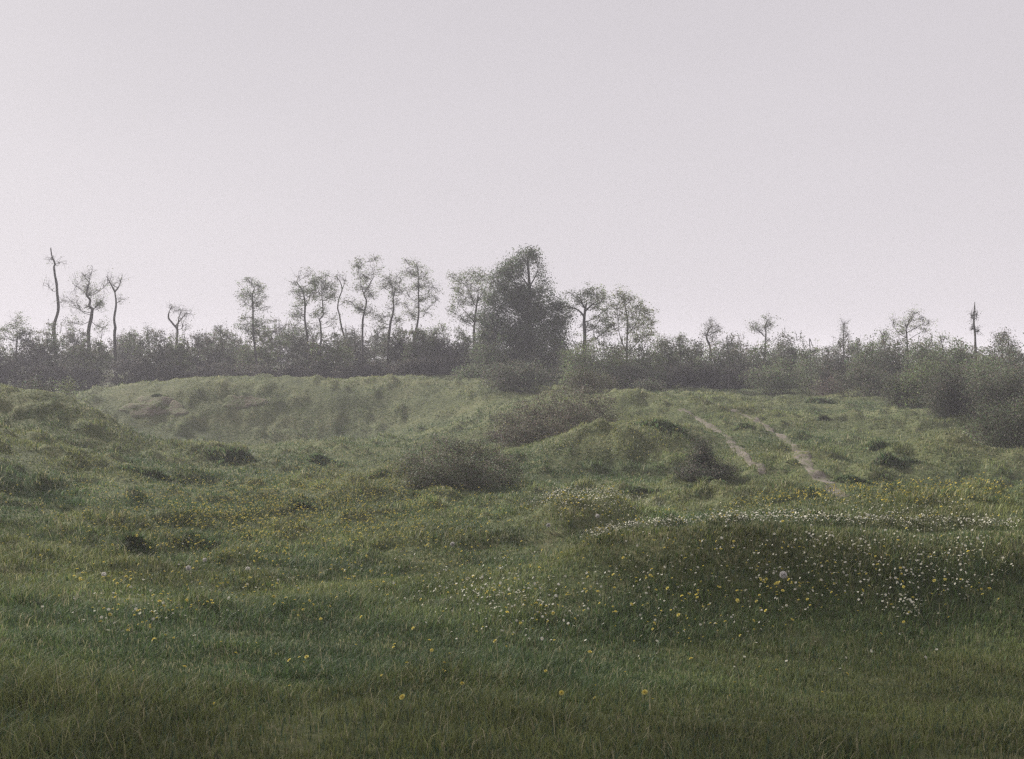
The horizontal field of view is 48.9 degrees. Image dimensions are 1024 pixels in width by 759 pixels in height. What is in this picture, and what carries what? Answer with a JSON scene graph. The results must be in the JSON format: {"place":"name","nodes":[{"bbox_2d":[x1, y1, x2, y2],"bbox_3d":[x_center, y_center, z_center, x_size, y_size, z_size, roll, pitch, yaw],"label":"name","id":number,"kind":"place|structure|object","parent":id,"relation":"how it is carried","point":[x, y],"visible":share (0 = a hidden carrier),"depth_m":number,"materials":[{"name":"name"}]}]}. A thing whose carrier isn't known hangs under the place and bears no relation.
{"place":"outdoors","nodes":[
{"label":"outdoors","id":0,"kind":"place"},
{"bbox_2d":[0,362,1023,758],"bbox_3d":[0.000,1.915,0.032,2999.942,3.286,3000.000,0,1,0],"label":"ground","id":1,"kind":"structure","parent":0,"point":[316,408],"depth_m":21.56,"materials":[{"name":"green plant"}]},
{"bbox_2d":[0,353,27,387],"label":"scrub bush","id":2,"kind":"object","parent":1,"relation":"on","point":[5,370],"visible":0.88,"depth_m":58.40,"materials":[{"name":"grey plant"}]},
{"bbox_2d":[0,311,38,386],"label":"leafy tree","id":3,"kind":"object","parent":1,"relation":"on","point":[15,325],"visible":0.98,"depth_m":60.11,"materials":[{"name":"green plant"}]},
{"bbox_2d":[7,330,50,387],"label":"scrub bush","id":4,"kind":"object","parent":1,"relation":"on","point":[30,355],"visible":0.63,"depth_m":59.75,"materials":[{"name":"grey plant"}]},
{"bbox_2d":[21,319,74,377],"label":"scrub bush","id":5,"kind":"object","parent":1,"relation":"on","point":[53,346],"visible":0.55,"depth_m":60.82,"materials":[{"name":"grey plant"}]},
{"bbox_2d":[42,248,71,379],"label":"thin tree","id":6,"kind":"object","parent":1,"relation":"on","point":[57,298],"visible":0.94,"depth_m":61.85,"materials":[{"name":"grey plant"}]},
{"bbox_2d":[52,327,91,374],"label":"scrub bush","id":7,"kind":"object","parent":1,"relation":"on","point":[73,340],"visible":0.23,"depth_m":67.81,"materials":[{"name":"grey plant"}]},
{"bbox_2d":[50,265,112,359],"bbox_3d":[-23.508,-2.980,61.935,3.280,6.706,1.873,0,1,-12],"label":"thin tree","id":8,"kind":"object","parent":1,"relation":"on","point":[87,292],"visible":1,"depth_m":61.91,"materials":[{"name":"green plant"}]},
{"bbox_2d":[58,362,110,389],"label":"scrub bush","id":9,"kind":"object","parent":1,"relation":"on","point":[96,379],"visible":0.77,"depth_m":58.84,"materials":[{"name":"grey plant"}]},
{"bbox_2d":[62,328,115,386],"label":"scrub bush","id":10,"kind":"object","parent":1,"relation":"on","point":[86,361],"visible":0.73,"depth_m":60.14,"materials":[{"name":"green plant"}]},
{"bbox_2d":[101,268,134,382],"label":"thin tree","id":11,"kind":"object","parent":1,"relation":"on","point":[114,335],"visible":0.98,"depth_m":61.86,"materials":[{"name":"grey plant"}]},
{"bbox_2d":[102,357,152,386],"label":"scrub bush","id":12,"kind":"object","parent":1,"relation":"on","point":[136,377],"visible":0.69,"depth_m":57.10,"materials":[{"name":"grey plant"}]},
{"bbox_2d":[112,329,148,371],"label":"scrub bush","id":13,"kind":"object","parent":1,"relation":"on","point":[127,353],"visible":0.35,"depth_m":72.77,"materials":[{"name":"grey plant"}]},
{"bbox_2d":[114,530,157,555],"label":"weed bush","id":14,"kind":"object","parent":1,"relation":"on","point":[129,538],"visible":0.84,"depth_m":13.98,"materials":[{"name":"green plant"}]},
{"bbox_2d":[119,394,173,417],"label":"bare earth","id":15,"kind":"structure","parent":1,"relation":"on","point":[142,409],"depth_m":45.86,"materials":[{"name":"beige soil"}]},
{"bbox_2d":[126,357,169,382],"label":"scrub bush","id":16,"kind":"object","parent":1,"relation":"on","point":[146,369],"visible":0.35,"depth_m":58.28,"materials":[{"name":"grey plant"}]},
{"bbox_2d":[101,463,199,482],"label":"weed bush","id":17,"kind":"object","parent":1,"relation":"on","point":[149,471],"visible":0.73,"depth_m":22.93,"materials":[{"name":"green plant"}]},
{"bbox_2d":[129,328,178,380],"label":"scrub bush","id":18,"kind":"object","parent":1,"relation":"on","point":[157,360],"visible":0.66,"depth_m":58.79,"materials":[{"name":"green plant"}]},
{"bbox_2d":[146,363,193,380],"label":"scrub bush","id":19,"kind":"object","parent":1,"relation":"on","point":[173,372],"visible":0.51,"depth_m":57.74,"materials":[{"name":"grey plant"}]},
{"bbox_2d":[160,329,198,377],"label":"scrub bush","id":20,"kind":"object","parent":1,"relation":"on","point":[182,354],"visible":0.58,"depth_m":59.84,"materials":[{"name":"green plant"}]},
{"bbox_2d":[158,529,240,552],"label":"weed bush","id":21,"kind":"object","parent":1,"relation":"on","point":[207,540],"visible":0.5,"depth_m":14.80,"materials":[{"name":"green plant"}]},
{"bbox_2d":[183,330,225,377],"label":"scrub bush","id":22,"kind":"object","parent":1,"relation":"on","point":[209,361],"visible":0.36,"depth_m":63.40,"materials":[{"name":"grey plant"}]},
{"bbox_2d":[187,356,234,377],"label":"scrub bush","id":23,"kind":"object","parent":1,"relation":"on","point":[207,372],"visible":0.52,"depth_m":57.36,"materials":[{"name":"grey plant"}]},
{"bbox_2d":[200,327,241,376],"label":"scrub bush","id":24,"kind":"object","parent":1,"relation":"on","point":[229,356],"visible":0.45,"depth_m":64.67,"materials":[{"name":"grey plant"}]},
{"bbox_2d":[185,443,267,467],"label":"weed bush","id":25,"kind":"object","parent":1,"relation":"on","point":[239,454],"visible":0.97,"depth_m":27.78,"materials":[{"name":"green plant"}]},
{"bbox_2d":[222,395,267,408],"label":"bare earth","id":26,"kind":"structure","parent":1,"relation":"on","point":[236,402],"depth_m":46.82,"materials":[{"name":"beige soil"}]},
{"bbox_2d":[231,277,276,369],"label":"leafy tree","id":27,"kind":"object","parent":1,"relation":"on","point":[251,331],"visible":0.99,"depth_m":59.91,"materials":[{"name":"green plant"}]},
{"bbox_2d":[232,361,282,375],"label":"scrub bush","id":28,"kind":"object","parent":1,"relation":"on","point":[255,372],"visible":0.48,"depth_m":57.11,"materials":[{"name":"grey plant"}]},
{"bbox_2d":[233,325,282,375],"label":"scrub bush","id":29,"kind":"object","parent":1,"relation":"on","point":[265,355],"visible":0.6,"depth_m":61.04,"materials":[{"name":"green plant"}]},
{"bbox_2d":[250,317,298,372],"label":"scrub bush","id":30,"kind":"object","parent":1,"relation":"on","point":[275,331],"visible":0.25,"depth_m":73.24,"materials":[{"name":"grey plant"}]},
{"bbox_2d":[273,322,312,372],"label":"scrub bush","id":31,"kind":"object","parent":1,"relation":"on","point":[284,355],"visible":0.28,"depth_m":72.61,"materials":[{"name":"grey plant"}]},
{"bbox_2d":[270,360,317,376],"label":"scrub bush","id":32,"kind":"object","parent":1,"relation":"on","point":[290,371],"visible":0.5,"depth_m":57.02,"materials":[{"name":"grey plant"}]},
{"bbox_2d":[265,496,333,510],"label":"weed bush","id":33,"kind":"object","parent":1,"relation":"on","point":[304,505],"visible":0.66,"depth_m":19.50,"materials":[{"name":"green plant"}]},
{"bbox_2d":[284,266,327,365],"bbox_3d":[-10.967,-2.841,59.974,2.464,6.368,1.673,0,1,14],"label":"leafy tree","id":34,"kind":"object","parent":1,"relation":"on","point":[301,290],"visible":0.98,"depth_m":59.92,"materials":[{"name":"green plant"}]},
{"bbox_2d":[286,327,334,374],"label":"scrub bush","id":35,"kind":"object","parent":1,"relation":"on","point":[303,362],"visible":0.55,"depth_m":60.48,"materials":[{"name":"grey plant"}]},
{"bbox_2d":[275,452,356,467],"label":"weed bush","id":36,"kind":"object","parent":1,"relation":"on","point":[319,457],"visible":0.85,"depth_m":28.43,"materials":[{"name":"green plant"}]},
{"bbox_2d":[303,354,338,378],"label":"scrub bush","id":37,"kind":"object","parent":1,"relation":"on","point":[316,372],"visible":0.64,"depth_m":58.46,"materials":[{"name":"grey plant"}]},
{"bbox_2d":[305,271,343,367],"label":"leafy tree","id":38,"kind":"object","parent":1,"relation":"on","point":[327,297],"visible":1,"depth_m":59.86,"materials":[{"name":"green plant"}]},
{"bbox_2d":[306,326,356,377],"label":"scrub bush","id":39,"kind":"object","parent":1,"relation":"on","point":[338,351],"visible":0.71,"depth_m":58.71,"materials":[{"name":"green plant"}]},
{"bbox_2d":[332,323,371,372],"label":"scrub bush","id":40,"kind":"object","parent":1,"relation":"on","point":[358,353],"visible":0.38,"depth_m":63.65,"materials":[{"name":"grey plant"}]},
{"bbox_2d":[331,363,383,378],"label":"scrub bush","id":41,"kind":"object","parent":1,"relation":"on","point":[342,373],"visible":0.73,"depth_m":56.91,"materials":[{"name":"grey plant"}]},
{"bbox_2d":[341,253,386,366],"bbox_3d":[-7.971,-3.406,60.917,1.976,6.955,2.118,-1,1,-45],"label":"leafy tree","id":42,"kind":"object","parent":1,"relation":"on","point":[364,294],"visible":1,"depth_m":60.91,"materials":[{"name":"green plant"}]},
{"bbox_2d":[360,359,398,375],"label":"scrub bush","id":43,"kind":"object","parent":1,"relation":"on","point":[376,366],"visible":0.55,"depth_m":57.54,"materials":[{"name":"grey plant"}]},
{"bbox_2d":[366,270,411,369],"bbox_3d":[-6.715,-3.016,60.923,2.638,6.076,1.772,0,1,20],"label":"leafy tree","id":44,"kind":"object","parent":1,"relation":"on","point":[390,283],"visible":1,"depth_m":60.82,"materials":[{"name":"green plant"}]},
{"bbox_2d":[377,324,412,371],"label":"scrub bush","id":45,"kind":"object","parent":1,"relation":"on","point":[395,355],"visible":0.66,"depth_m":61.53,"materials":[{"name":"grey plant"}]},
{"bbox_2d":[387,354,438,375],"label":"scrub bush","id":46,"kind":"object","parent":1,"relation":"on","point":[405,368],"visible":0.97,"depth_m":57.33,"materials":[{"name":"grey plant"}]},
{"bbox_2d":[396,324,437,374],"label":"scrub bush","id":47,"kind":"object","parent":1,"relation":"on","point":[421,332],"visible":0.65,"depth_m":59.11,"materials":[{"name":"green plant"}]},
{"bbox_2d":[397,257,442,339],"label":"leafy tree","id":48,"kind":"object","parent":1,"relation":"on","point":[414,274],"visible":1,"depth_m":60.90,"materials":[{"name":"green plant"}]},
{"bbox_2d":[427,331,457,363],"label":"scrub bush","id":49,"kind":"object","parent":1,"relation":"on","point":[441,349],"visible":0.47,"depth_m":59.65,"materials":[{"name":"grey plant"}]},
{"bbox_2d":[435,356,477,375],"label":"scrub bush","id":50,"kind":"object","parent":1,"relation":"on","point":[446,368],"visible":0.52,"depth_m":57.02,"materials":[{"name":"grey plant"}]},
{"bbox_2d":[384,430,529,490],"bbox_3d":[-1.151,1.666,23.098,3.069,1.157,2.853,0,1,0],"label":"bramble thicket","id":51,"kind":"object","parent":1,"relation":"on","point":[434,467],"visible":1,"depth_m":22.69,"materials":[{"name":"green plant"}]},
{"bbox_2d":[450,335,478,366],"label":"scrub bush","id":52,"kind":"object","parent":1,"relation":"on","point":[461,349],"visible":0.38,"depth_m":60.39,"materials":[{"name":"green plant"}]},
{"bbox_2d":[446,360,491,380],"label":"bush","id":53,"kind":"object","parent":1,"relation":"on","point":[459,376],"visible":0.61,"depth_m":51.73,"materials":[{"name":"green plant"}]},
{"bbox_2d":[445,266,498,360],"bbox_3d":[-2.105,-3.006,58.059,3.024,5.703,2.044,0,1,0],"label":"leafy tree","id":54,"kind":"object","parent":1,"relation":"on","point":[462,301],"visible":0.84,"depth_m":57.84,"materials":[{"name":"green plant"}]},
{"bbox_2d":[460,328,528,377],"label":"bush","id":55,"kind":"object","parent":1,"relation":"on","point":[484,363],"visible":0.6,"depth_m":54.73,"materials":[{"name":"green plant"}]},
{"bbox_2d":[2,382,1023,682],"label":"dandelions","id":56,"kind":"object","parent":1,"relation":"on","point":[388,484],"visible":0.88,"depth_m":16.45,"materials":[{"name":"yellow plant"}]},
{"bbox_2d":[474,357,559,391],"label":"bush","id":57,"kind":"object","parent":1,"relation":"on","point":[519,378],"visible":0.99,"depth_m":46.53,"materials":[{"name":"green plant"}]},
{"bbox_2d":[464,243,580,380],"bbox_3d":[0.518,-3.089,55.616,5.850,7.368,3.502,0,1,0],"label":"tree","id":58,"kind":"object","parent":1,"relation":"on","point":[516,299],"visible":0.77,"depth_m":55.69,"materials":[{"name":"green plant"}]},
{"bbox_2d":[59,387,1021,666],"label":"white flowers","id":59,"kind":"object","parent":1,"relation":"on","point":[745,517],"visible":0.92,"depth_m":13.50,"materials":[{"name":"white plant"}]},
{"bbox_2d":[519,327,578,386],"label":"bush","id":60,"kind":"object","parent":1,"relation":"on","point":[550,360],"visible":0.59,"depth_m":54.07,"materials":[{"name":"green plant"}]},
{"bbox_2d":[477,382,622,447],"bbox_3d":[1.172,0.932,29.263,4.683,1.833,2.941,0,1,-23],"label":"bramble thicket","id":61,"kind":"object","parent":1,"relation":"on","point":[535,427],"visible":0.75,"depth_m":29.27,"materials":[{"name":"green plant"}]},
{"bbox_2d":[560,281,618,380],"bbox_3d":[3.681,-2.065,54.039,2.926,5.375,1.870,0,1,0],"label":"spreading tree","id":62,"kind":"object","parent":1,"relation":"on","point":[588,293],"visible":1,"depth_m":53.87,"materials":[{"name":"green plant"}]},
{"bbox_2d":[551,328,628,389],"bbox_3d":[3.477,-0.873,51.082,3.537,2.939,2.879,-1,1,-33],"label":"bush","id":63,"kind":"object","parent":1,"relation":"on","point":[580,360],"visible":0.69,"depth_m":50.77,"materials":[{"name":"green plant"}]},
{"bbox_2d":[557,366,625,392],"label":"bush","id":64,"kind":"object","parent":1,"relation":"on","point":[588,379],"visible":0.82,"depth_m":40.87,"materials":[{"name":"green plant"}]},
{"bbox_2d":[573,326,641,387],"bbox_3d":[4.590,-1.065,54.002,3.389,3.126,2.943,1,1,29],"label":"bush","id":65,"kind":"object","parent":1,"relation":"on","point":[603,344],"visible":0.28,"depth_m":53.88,"materials":[{"name":"green plant"}]},
{"bbox_2d":[601,284,659,356],"bbox_3d":[5.726,-2.065,53.846,2.913,5.146,1.975,0,1,0],"label":"airy tree","id":66,"kind":"object","parent":1,"relation":"on","point":[629,325],"visible":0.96,"depth_m":53.86,"materials":[{"name":"green plant"}]},
{"bbox_2d":[601,332,671,388],"bbox_3d":[5.722,-0.865,51.391,3.444,2.884,3.242,0,1,0],"label":"bush","id":67,"kind":"object","parent":1,"relation":"on","point":[643,360],"visible":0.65,"depth_m":51.29,"materials":[{"name":"green plant"}]},
{"bbox_2d":[608,359,665,388],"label":"bush","id":68,"kind":"object","parent":1,"relation":"on","point":[637,377],"visible":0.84,"depth_m":50.04,"materials":[{"name":"green plant"}]},
{"bbox_2d":[625,374,667,393],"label":"bush","id":69,"kind":"object","parent":1,"relation":"on","point":[653,387],"visible":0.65,"depth_m":43.92,"materials":[{"name":"green plant"}]},
{"bbox_2d":[626,418,697,441],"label":"weed bush","id":70,"kind":"object","parent":1,"relation":"on","point":[663,424],"visible":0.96,"depth_m":27.19,"materials":[{"name":"green plant"}]},
{"bbox_2d":[647,333,690,386],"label":"hedge bush","id":71,"kind":"object","parent":1,"relation":"on","point":[670,359],"visible":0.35,"depth_m":54.56,"materials":[{"name":"green plant"}]},
{"bbox_2d":[653,361,688,388],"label":"hedge bush","id":72,"kind":"object","parent":1,"relation":"on","point":[672,381],"visible":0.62,"depth_m":53.32,"materials":[{"name":"green plant"}]},
{"bbox_2d":[664,332,708,387],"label":"sapling","id":73,"kind":"object","parent":1,"relation":"on","point":[681,352],"visible":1,"depth_m":50.96,"materials":[{"name":"green plant"}]},
{"bbox_2d":[666,333,709,385],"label":"hedge bush","id":74,"kind":"object","parent":1,"relation":"on","point":[697,351],"visible":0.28,"depth_m":56.64,"materials":[{"name":"green plant"}]},
{"bbox_2d":[671,362,709,387],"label":"hedge bush","id":75,"kind":"object","parent":1,"relation":"on","point":[690,380],"visible":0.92,"depth_m":53.36,"materials":[{"name":"green plant"}]},
{"bbox_2d":[660,430,741,480],"bbox_3d":[3.935,1.518,22.967,1.817,1.107,1.518,0,1,0],"label":"bramble bush","id":76,"kind":"object","parent":1,"relation":"on","point":[701,465],"visible":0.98,"depth_m":23.07,"materials":[{"name":"green plant"}]},
{"bbox_2d":[691,340,732,384],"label":"hedge bush","id":77,"kind":"object","parent":1,"relation":"on","point":[714,359],"visible":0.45,"depth_m":55.40,"materials":[{"name":"green plant"}]},
{"bbox_2d":[692,360,735,388],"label":"hedge bush","id":78,"kind":"object","parent":1,"relation":"on","point":[712,378],"visible":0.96,"depth_m":53.30,"materials":[{"name":"green plant"}]},
{"bbox_2d":[712,330,745,389],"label":"sapling","id":79,"kind":"object","parent":1,"relation":"on","point":[726,351],"visible":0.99,"depth_m":50.95,"materials":[{"name":"green plant"}]},
{"bbox_2d":[716,365,751,389],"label":"hedge bush","id":80,"kind":"object","parent":1,"relation":"on","point":[734,381],"visible":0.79,"depth_m":53.37,"materials":[{"name":"green plant"}]},
{"bbox_2d":[722,333,753,388],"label":"bush","id":81,"kind":"object","parent":1,"relation":"on","point":[743,365],"visible":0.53,"depth_m":54.47,"materials":[{"name":"green plant"}]},
{"bbox_2d":[741,336,775,376],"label":"hedge bush","id":82,"kind":"object","parent":1,"relation":"on","point":[763,355],"visible":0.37,"depth_m":55.51,"materials":[{"name":"green plant"}]},
{"bbox_2d":[744,310,783,350],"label":"tree","id":83,"kind":"object","parent":1,"relation":"on","point":[756,329],"visible":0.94,"depth_m":57.95,"materials":[{"name":"green plant"}]},
{"bbox_2d":[736,355,813,394],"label":"bush","id":84,"kind":"object","parent":1,"relation":"on","point":[775,378],"visible":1,"depth_m":48.28,"materials":[{"name":"green plant"}]},
{"bbox_2d":[767,328,813,388],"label":"bush","id":85,"kind":"object","parent":1,"relation":"on","point":[781,346],"visible":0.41,"depth_m":51.88,"materials":[{"name":"green plant"}]},
{"bbox_2d":[788,346,837,390],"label":"bush","id":86,"kind":"object","parent":1,"relation":"on","point":[815,377],"visible":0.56,"depth_m":49.95,"materials":[{"name":"green plant"}]},
{"bbox_2d":[808,371,852,396],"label":"bush","id":87,"kind":"object","parent":1,"relation":"on","point":[826,387],"visible":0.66,"depth_m":43.97,"materials":[{"name":"green plant"}]},
{"bbox_2d":[809,337,861,390],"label":"bush","id":88,"kind":"object","parent":1,"relation":"on","point":[832,360],"visible":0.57,"depth_m":48.94,"materials":[{"name":"green plant"}]},
{"bbox_2d":[826,357,900,397],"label":"bush","id":89,"kind":"object","parent":1,"relation":"on","point":[866,377],"visible":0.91,"depth_m":42.82,"materials":[{"name":"green plant"}]},
{"bbox_2d":[839,336,890,387],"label":"bush","id":90,"kind":"object","parent":1,"relation":"on","point":[873,360],"visible":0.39,"depth_m":46.86,"materials":[{"name":"green plant"}]},
{"bbox_2d":[864,369,915,407],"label":"bush","id":91,"kind":"object","parent":1,"relation":"on","point":[893,396],"visible":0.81,"depth_m":38.45,"materials":[{"name":"green plant"}]},
{"bbox_2d":[869,335,919,385],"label":"bush","id":92,"kind":"object","parent":1,"relation":"on","point":[889,362],"visible":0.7,"depth_m":45.83,"materials":[{"name":"green plant"}]},
{"bbox_2d":[869,451,937,473],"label":"weed bush","id":93,"kind":"object","parent":1,"relation":"on","point":[888,458],"visible":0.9,"depth_m":23.92,"materials":[{"name":"green plant"}]},
{"bbox_2d":[888,304,937,363],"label":"airy tree","id":94,"kind":"object","parent":1,"relation":"on","point":[909,323],"visible":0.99,"depth_m":49.97,"materials":[{"name":"green plant"}]},
{"bbox_2d":[879,354,947,408],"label":"bush","id":95,"kind":"object","parent":1,"relation":"on","point":[920,376],"visible":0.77,"depth_m":37.97,"materials":[{"name":"green plant"}]},
{"bbox_2d":[894,328,949,383],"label":"bush","id":96,"kind":"object","parent":1,"relation":"on","point":[918,346],"visible":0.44,"depth_m":44.06,"materials":[{"name":"green plant"}]},
{"bbox_2d":[909,361,981,417],"bbox_3d":[13.289,0.243,34.017,2.865,1.942,1.948,0,1,-14],"label":"bramble bush","id":97,"kind":"object","parent":1,"relation":"on","point":[947,397],"visible":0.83,"depth_m":33.81,"materials":[{"name":"green plant"}]},
{"bbox_2d":[916,336,985,384],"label":"bush","id":98,"kind":"object","parent":1,"relation":"on","point":[954,353],"visible":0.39,"depth_m":41.84,"materials":[{"name":"green plant"}]},
{"bbox_2d":[942,347,1020,399],"bbox_3d":[15.736,-0.119,38.144,3.165,1.952,2.792,1,1,33],"label":"bramble bush","id":99,"kind":"object","parent":1,"relation":"on","point":[992,363],"visible":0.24,"depth_m":37.94,"materials":[{"name":"green plant"}]},
{"bbox_2d":[953,354,1023,421],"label":"bramble bush","id":100,"kind":"object","parent":1,"relation":"on","point":[1015,386],"visible":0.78,"depth_m":32.75,"materials":[{"name":"green plant"}]},
{"bbox_2d":[956,389,1023,449],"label":"bramble bush","id":101,"kind":"object","parent":1,"relation":"on","point":[1007,429],"visible":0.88,"depth_m":27.72,"materials":[{"name":"green plant"}]},
{"bbox_2d":[969,327,1023,390],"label":"bush","id":102,"kind":"object","parent":1,"relation":"on","point":[1008,351],"visible":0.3,"depth_m":40.72,"materials":[{"name":"green plant"}]},
{"bbox_2d":[0,0,1023,361],"label":"sky","id":103,"kind":"structure","parent":0,"point":[812,164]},
{"bbox_2d":[678,408,765,473],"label":"path","id":104,"kind":"structure","parent":0,"point":[759,466],"depth_m":26.44,"materials":[{"name":"beige soil"}]},
{"bbox_2d":[731,409,846,498],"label":"path","id":105,"kind":"structure","parent":0,"point":[805,460],"depth_m":24.64,"materials":[{"name":"beige soil"}]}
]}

